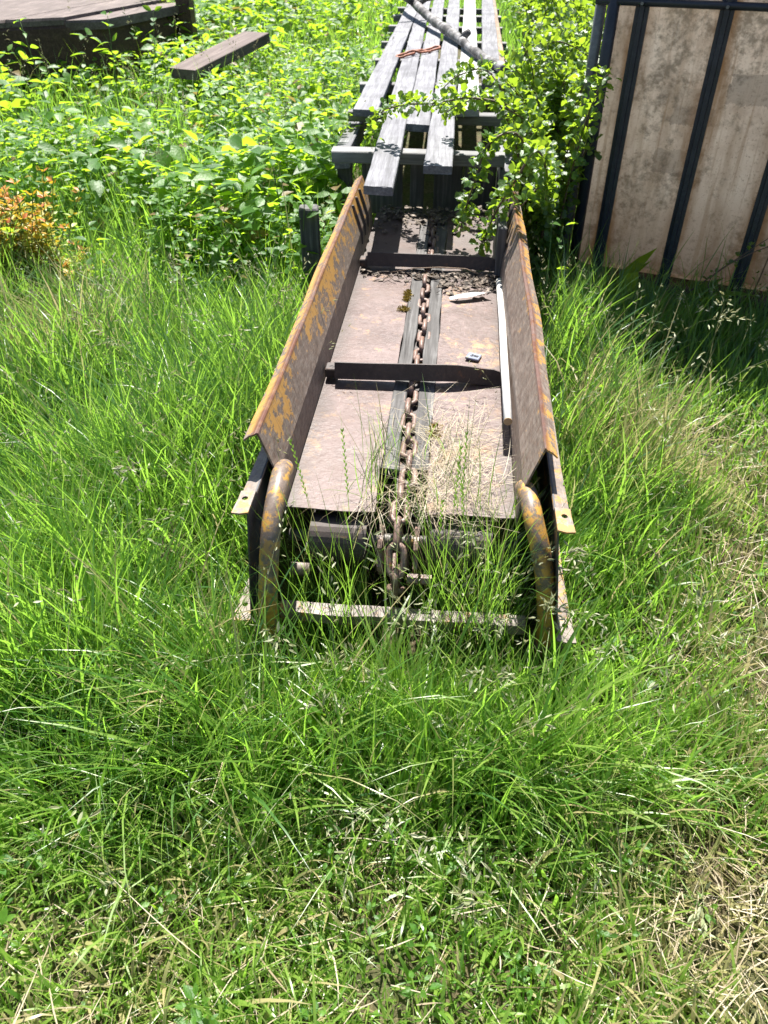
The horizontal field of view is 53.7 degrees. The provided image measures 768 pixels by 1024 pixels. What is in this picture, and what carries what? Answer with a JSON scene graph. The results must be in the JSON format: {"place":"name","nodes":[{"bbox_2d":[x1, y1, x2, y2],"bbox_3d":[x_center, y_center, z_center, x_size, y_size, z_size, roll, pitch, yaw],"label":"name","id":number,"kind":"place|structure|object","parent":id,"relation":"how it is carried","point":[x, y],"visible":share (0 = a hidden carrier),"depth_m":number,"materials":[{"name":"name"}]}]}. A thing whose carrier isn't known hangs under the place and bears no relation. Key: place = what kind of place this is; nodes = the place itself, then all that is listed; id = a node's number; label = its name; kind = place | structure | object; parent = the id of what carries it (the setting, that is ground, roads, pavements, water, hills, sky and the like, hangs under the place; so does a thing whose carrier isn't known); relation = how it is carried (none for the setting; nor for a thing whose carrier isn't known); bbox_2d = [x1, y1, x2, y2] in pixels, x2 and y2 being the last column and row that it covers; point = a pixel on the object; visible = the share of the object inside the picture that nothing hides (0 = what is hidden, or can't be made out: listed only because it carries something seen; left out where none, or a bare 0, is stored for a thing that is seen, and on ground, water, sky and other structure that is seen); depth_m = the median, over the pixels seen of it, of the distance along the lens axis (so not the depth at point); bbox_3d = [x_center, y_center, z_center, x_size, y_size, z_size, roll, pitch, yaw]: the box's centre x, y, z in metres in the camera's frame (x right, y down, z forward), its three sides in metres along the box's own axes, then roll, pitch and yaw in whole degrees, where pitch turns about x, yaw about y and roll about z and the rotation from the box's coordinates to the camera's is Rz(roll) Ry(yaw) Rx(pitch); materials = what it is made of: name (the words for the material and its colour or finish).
{"place":"outdoors","nodes":[
{"label":"outdoors","id":0,"kind":"place"},
{"bbox_2d":[0,0,767,1023],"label":"ground","id":1,"kind":"structure","parent":0,"point":[466,137],"depth_m":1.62,"materials":[{"name":"green plant"}]},
{"bbox_2d":[0,227,43,285],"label":"nettle plant","id":2,"kind":"object","parent":1,"relation":"on","point":[8,229],"visible":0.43,"depth_m":3.69,"materials":[{"name":"green plant"}]},
{"bbox_2d":[0,711,69,751],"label":"dock plant","id":3,"kind":"object","parent":1,"relation":"on","point":[19,747],"visible":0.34,"depth_m":1.79,"materials":[{"name":"green plant"}]},
{"bbox_2d":[13,17,64,146],"bbox_3d":[-2.478,-3.036,5.550,0.281,0.978,0.177,32,48,33],"label":"nettle plant","id":4,"kind":"object","parent":1,"relation":"on","point":[45,94],"visible":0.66,"depth_m":5.45,"materials":[{"name":"green plant"}]},
{"bbox_2d":[0,163,108,290],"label":"golden shrub","id":5,"kind":"object","parent":1,"relation":"on","point":[40,231],"visible":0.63,"depth_m":3.75,"materials":[{"name":"orange plant"}]},
{"bbox_2d":[0,0,197,111],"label":"wooden platform","id":6,"kind":"object","parent":1,"relation":"on","point":[52,26],"visible":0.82,"depth_m":7.01,"materials":[{"name":"brown wood"}]},
{"bbox_2d":[100,11,134,115],"bbox_3d":[-1.956,-3.095,5.601,0.171,1.006,0.184,-32,49,-33],"label":"nettle plant","id":7,"kind":"object","parent":1,"relation":"on","point":[112,58],"visible":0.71,"depth_m":5.50,"materials":[{"name":"green plant"}]},
{"bbox_2d":[129,593,179,641],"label":"dock plant","id":8,"kind":"object","parent":1,"relation":"on","point":[156,612],"visible":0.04,"depth_m":2.10,"materials":[{"name":"green plant"}]},
{"bbox_2d":[142,5,172,144],"bbox_3d":[-1.682,-3.136,5.627,0.234,1.037,0.209,23,44,26],"label":"nettle plant","id":9,"kind":"object","parent":1,"relation":"on","point":[148,8],"visible":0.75,"depth_m":5.47,"materials":[{"name":"green plant"}]},
{"bbox_2d":[227,719,297,759],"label":"dock plant","id":10,"kind":"object","parent":1,"relation":"on","point":[253,737],"visible":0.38,"depth_m":1.74,"materials":[{"name":"green plant"}]},
{"bbox_2d":[260,147,298,270],"bbox_3d":[-0.524,-1.536,3.936,0.224,0.662,0.199,-24,45,-27],"label":"nettle plant","id":11,"kind":"object","parent":1,"relation":"on","point":[268,176],"visible":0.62,"depth_m":3.87,"materials":[{"name":"green plant"}]},
{"bbox_2d":[0,0,589,307],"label":"ground cover","id":12,"kind":"object","parent":1,"relation":"on","point":[253,152],"visible":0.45,"depth_m":4.77,"materials":[{"name":"green plant"}]},
{"bbox_2d":[169,31,269,80],"bbox_3d":[-1.435,-4.038,6.705,0.303,0.086,1.006,22,54,25],"label":"leaning plank","id":13,"kind":"object","parent":12,"relation":"on","point":[246,41],"visible":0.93,"depth_m":6.62,"materials":[{"name":"brown wood"}]},
{"bbox_2d":[281,194,318,294],"bbox_3d":[-0.388,-1.220,3.620,0.174,0.565,0.250,-22,44,-25],"label":"nettle plant","id":14,"kind":"object","parent":1,"relation":"on","point":[309,203],"visible":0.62,"depth_m":3.50,"materials":[{"name":"green plant"}]},
{"bbox_2d":[299,204,320,290],"bbox_3d":[-0.349,-1.199,3.686,0.090,0.550,0.080,-2,39,-2],"label":"short post","id":15,"kind":"object","parent":1,"relation":"on","point":[310,235],"visible":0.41,"depth_m":3.57,"materials":[{"name":"grey wood"}]},
{"bbox_2d":[307,657,348,742],"bbox_3d":[-0.154,0.461,1.787,0.100,0.182,0.222,11,40,14],"label":"dock plant","id":16,"kind":"object","parent":1,"relation":"on","point":[315,709],"visible":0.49,"depth_m":1.79,"materials":[{"name":"green plant"}]},
{"bbox_2d":[337,163,352,214],"bbox_3d":[-0.220,-1.733,4.427,0.080,0.554,0.080,3,39,4],"label":"support post","id":17,"kind":"object","parent":1,"relation":"on","point":[346,175],"visible":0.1,"depth_m":4.26,"materials":[{"name":"grey wood"}]},
{"bbox_2d":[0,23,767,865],"bbox_3d":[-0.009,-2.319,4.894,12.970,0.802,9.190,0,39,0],"label":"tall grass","id":18,"kind":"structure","parent":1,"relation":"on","point":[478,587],"depth_m":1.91,"materials":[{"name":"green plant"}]},
{"bbox_2d":[0,300,767,1023],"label":"dry straw","id":19,"kind":"object","parent":1,"relation":"on","point":[750,900],"visible":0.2,"depth_m":1.52,"materials":[{"name":"plant"}]},
{"bbox_2d":[0,193,767,1023],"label":"weeds","id":20,"kind":"object","parent":1,"relation":"on","point":[190,993],"visible":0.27,"depth_m":1.58,"materials":[{"name":"green plant"}]},
{"bbox_2d":[231,175,575,673],"bbox_3d":[0.164,-0.619,2.902,0.896,0.628,2.707,3,39,4],"label":"chain conveyor","id":21,"kind":"object","parent":1,"relation":"on","point":[389,348],"visible":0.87,"depth_m":2.31,"materials":[{"name":"brown metal"}]},
{"bbox_2d":[396,305,410,311],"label":"moss clump","id":22,"kind":"object","parent":21,"relation":"on","point":[405,308],"visible":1,"depth_m":2.98,"materials":[{"name":"plant"}]},
{"bbox_2d":[402,289,413,301],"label":"moss clump","id":23,"kind":"object","parent":21,"relation":"on","point":[407,293],"visible":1,"depth_m":3.07,"materials":[{"name":"plant"}]},
{"bbox_2d":[295,383,544,580],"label":"dead grass","id":24,"kind":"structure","parent":21,"relation":"on","point":[443,465],"depth_m":2.09,"materials":[{"name":"plant"}]},
{"bbox_2d":[360,204,497,301],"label":"leaf litter","id":25,"kind":"object","parent":21,"relation":"on","point":[476,278],"visible":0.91,"depth_m":3.25,"materials":[{"name":"dead leaves"}]},
{"bbox_2d":[390,267,487,277],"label":"dry twig","id":26,"kind":"object","parent":25,"relation":"on","point":[437,267],"visible":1,"depth_m":3.23,"materials":[{"name":"brown wood"}]},
{"bbox_2d":[425,422,442,437],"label":"moss clump","id":27,"kind":"object","parent":21,"relation":"on","point":[434,424],"visible":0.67,"depth_m":2.29,"materials":[{"name":"beige plant"}]},
{"bbox_2d":[449,292,486,298],"bbox_3d":[0.349,-0.873,3.047,0.170,0.023,0.041,-11,40,-13],"label":"bark scrap","id":28,"kind":"object","parent":21,"relation":"on","point":[469,294],"visible":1,"depth_m":3.05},
{"bbox_2d":[493,202,506,276],"bbox_3d":[0.503,-1.189,3.304,0.036,0.207,0.350,3,39,4],"label":"edge board","id":29,"kind":"object","parent":21,"relation":"on","point":[499,242],"visible":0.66,"depth_m":3.17,"materials":[{"name":"grey wood"}]},
{"bbox_2d":[496,278,512,424],"bbox_3d":[0.420,-0.612,2.678,0.028,0.095,1.220,4,39,5],"label":"white pole","id":30,"kind":"object","parent":21,"relation":"on","point":[506,401],"visible":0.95,"depth_m":2.50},
{"bbox_2d":[288,402,639,620],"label":"rye grass","id":31,"kind":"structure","parent":1,"relation":"on","point":[458,471],"depth_m":1.93,"materials":[{"name":"green plant"}]},
{"bbox_2d":[488,108,494,133],"bbox_3d":[0.964,-3.522,6.651,0.080,0.554,0.080,3,39,4],"label":"support post","id":32,"kind":"object","parent":1,"relation":"on","point":[490,129],"visible":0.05,"depth_m":6.71,"materials":[{"name":"grey wood"}]},
{"bbox_2d":[494,94,516,190],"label":"support beam","id":33,"kind":"structure","parent":32,"relation":"on","point":[502,171],"depth_m":3.89,"materials":[{"name":"grey wood"}]},
{"bbox_2d":[331,146,504,167],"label":"cross beam","id":34,"kind":"structure","parent":33,"relation":"on","point":[351,154],"depth_m":3.81,"materials":[{"name":"grey wood"}]},
{"bbox_2d":[362,163,402,212],"bbox_3d":[-0.008,-1.743,4.036,0.215,0.299,0.025,3,39,4],"label":"upright board","id":35,"kind":"object","parent":34,"relation":"attached to","point":[395,200],"visible":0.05,"depth_m":4.07,"materials":[{"name":"grey wood"}]},
{"bbox_2d":[423,0,459,174],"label":"plank","id":36,"kind":"object","parent":34,"relation":"on","point":[439,152],"visible":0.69,"depth_m":4.04,"materials":[{"name":"grey wood"}]},
{"bbox_2d":[433,166,461,214],"bbox_3d":[0.336,-1.726,4.010,0.145,0.304,0.025,3,39,4],"label":"upright board","id":37,"kind":"object","parent":36,"relation":"attached to","point":[447,187],"visible":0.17,"depth_m":4.01,"materials":[{"name":"grey wood"}]},
{"bbox_2d":[388,25,502,33],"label":"cross beam","id":38,"kind":"structure","parent":33,"relation":"on","point":[391,28],"depth_m":7.62,"materials":[{"name":"grey wood"}]},
{"bbox_2d":[393,14,500,22],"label":"cross beam","id":39,"kind":"structure","parent":33,"relation":"on","point":[396,17],"depth_m":8.32,"materials":[{"name":"grey wood"}]},
{"bbox_2d":[398,7,498,14],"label":"cross beam","id":40,"kind":"structure","parent":33,"relation":"on","point":[402,9],"depth_m":8.90,"materials":[{"name":"grey wood"}]},
{"bbox_2d":[463,167,495,214],"bbox_3d":[0.502,-1.717,3.998,0.160,0.306,0.025,3,39,4],"label":"upright board","id":41,"kind":"object","parent":33,"relation":"attached to","point":[483,198],"visible":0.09,"depth_m":3.99,"materials":[{"name":"grey wood"}]},
{"bbox_2d":[364,0,621,295],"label":"gooseberry bush","id":42,"kind":"object","parent":1,"relation":"on","point":[542,110],"visible":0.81,"depth_m":3.56,"materials":[{"name":"green plant"}]},
{"bbox_2d":[493,167,502,214],"bbox_3d":[0.667,-1.683,4.364,0.080,0.554,0.080,3,39,4],"label":"support post","id":43,"kind":"object","parent":1,"relation":"on","point":[497,197],"visible":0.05,"depth_m":4.22,"materials":[{"name":"grey wood"}]},
{"bbox_2d":[540,222,577,312],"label":"nettle plant","id":44,"kind":"object","parent":1,"relation":"on","point":[559,240],"visible":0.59,"depth_m":3.38,"materials":[{"name":"green plant"}]},
{"bbox_2d":[585,248,656,301],"bbox_3d":[1.121,-1.103,3.618,0.326,0.325,0.250,0,39,0],"label":"dock plant","id":45,"kind":"object","parent":1,"relation":"on","point":[642,259],"visible":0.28,"depth_m":3.61,"materials":[{"name":"green plant"}]},
{"bbox_2d":[559,0,767,318],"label":"fence panel","id":46,"kind":"object","parent":1,"relation":"on","point":[681,144],"visible":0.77,"depth_m":3.40,"materials":[{"name":"beige wood"}]},
{"bbox_2d":[606,275,754,329],"bbox_3d":[1.449,-1.023,3.630,0.568,0.185,0.662,-8,40,-10],"label":"dock plant","id":47,"kind":"object","parent":1,"relation":"on","point":[701,290],"visible":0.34,"depth_m":3.59,"materials":[{"name":"green plant"}]},
{"bbox_2d":[678,238,767,326],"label":"creeping bramble","id":48,"kind":"object","parent":1,"relation":"on","point":[731,261],"visible":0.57,"depth_m":3.48,"materials":[{"name":"green plant"}]},
{"bbox_2d":[465,352,481,361],"bbox_3d":[0.314,-0.544,2.660,0.048,0.009,0.048,17,38,15],"label":"plastic cap","id":49,"kind":"object","parent":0,"point":[473,356],"visible":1,"depth_m":2.65,"materials":[{"name":"plastic"}]},
{"label":"support post","id":50,"kind":"object","parent":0,"visible":0},
{"bbox_2d":[334,122,367,168],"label":"support beam","id":51,"kind":"structure","parent":50,"relation":"on","point":[354,137],"depth_m":4.38,"materials":[{"name":"grey wood"}]},
{"bbox_2d":[348,109,506,125],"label":"cross beam","id":52,"kind":"structure","parent":51,"relation":"on","point":[486,119],"depth_m":4.48,"materials":[{"name":"grey wood"}]},
{"bbox_2d":[353,3,416,116],"bbox_3d":[0.151,-4.362,6.940,0.152,0.048,6.656,3,39,3],"label":"plank","id":53,"kind":"object","parent":52,"relation":"on","point":[376,87],"visible":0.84,"depth_m":5.41,"materials":[{"name":"grey wood"}]},
{"bbox_2d":[360,82,511,93],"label":"cross beam","id":54,"kind":"structure","parent":51,"relation":"on","point":[390,89],"depth_m":5.22,"materials":[{"name":"grey wood"}]},
{"bbox_2d":[375,58,509,69],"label":"cross beam","id":55,"kind":"structure","parent":51,"relation":"on","point":[399,62],"depth_m":5.99,"materials":[{"name":"grey wood"}]},
{"bbox_2d":[363,1,430,195],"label":"plank","id":56,"kind":"object","parent":55,"relation":"on","point":[382,173],"visible":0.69,"depth_m":3.91,"materials":[{"name":"grey wood"}]},
{"bbox_2d":[410,165,423,213],"bbox_3d":[0.175,-1.734,4.023,0.073,0.301,0.025,3,39,4],"label":"upright board","id":57,"kind":"object","parent":56,"relation":"attached to","point":[416,186],"visible":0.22,"depth_m":4.02,"materials":[{"name":"grey wood"}]},
{"bbox_2d":[396,45,440,58],"bbox_3d":[0.282,-3.625,5.977,0.118,0.047,0.531,27,46,30],"label":"chain piece","id":58,"kind":"object","parent":56,"relation":"on","point":[420,51],"visible":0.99,"depth_m":5.93,"materials":[{"name":"brown metal"}]},
{"bbox_2d":[381,41,506,49],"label":"cross beam","id":59,"kind":"structure","parent":51,"relation":"on","point":[384,44],"depth_m":6.75,"materials":[{"name":"grey wood"}]},
{"bbox_2d":[406,0,443,131],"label":"plank","id":60,"kind":"object","parent":59,"relation":"on","point":[425,77],"visible":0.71,"depth_m":5.30,"materials":[{"name":"grey wood"}]},
{"bbox_2d":[456,0,478,116],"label":"plank","id":61,"kind":"object","parent":59,"relation":"on","point":[469,18],"visible":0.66,"depth_m":6.46,"materials":[{"name":"grey wood"}]},
{"bbox_2d":[481,0,500,88],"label":"plank","id":62,"kind":"object","parent":59,"relation":"on","point":[489,46],"visible":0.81,"depth_m":6.87,"materials":[{"name":"grey wood"}]},
{"bbox_2d":[403,0,508,72],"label":"fallen branch","id":63,"kind":"object","parent":62,"relation":"on","point":[452,34],"visible":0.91,"depth_m":6.28,"materials":[{"name":"grey wood"}]},
{"bbox_2d":[493,0,505,84],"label":"narrow board","id":64,"kind":"object","parent":59,"relation":"on","point":[499,41],"visible":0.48,"depth_m":7.02,"materials":[{"name":"grey wood"}]}
]}

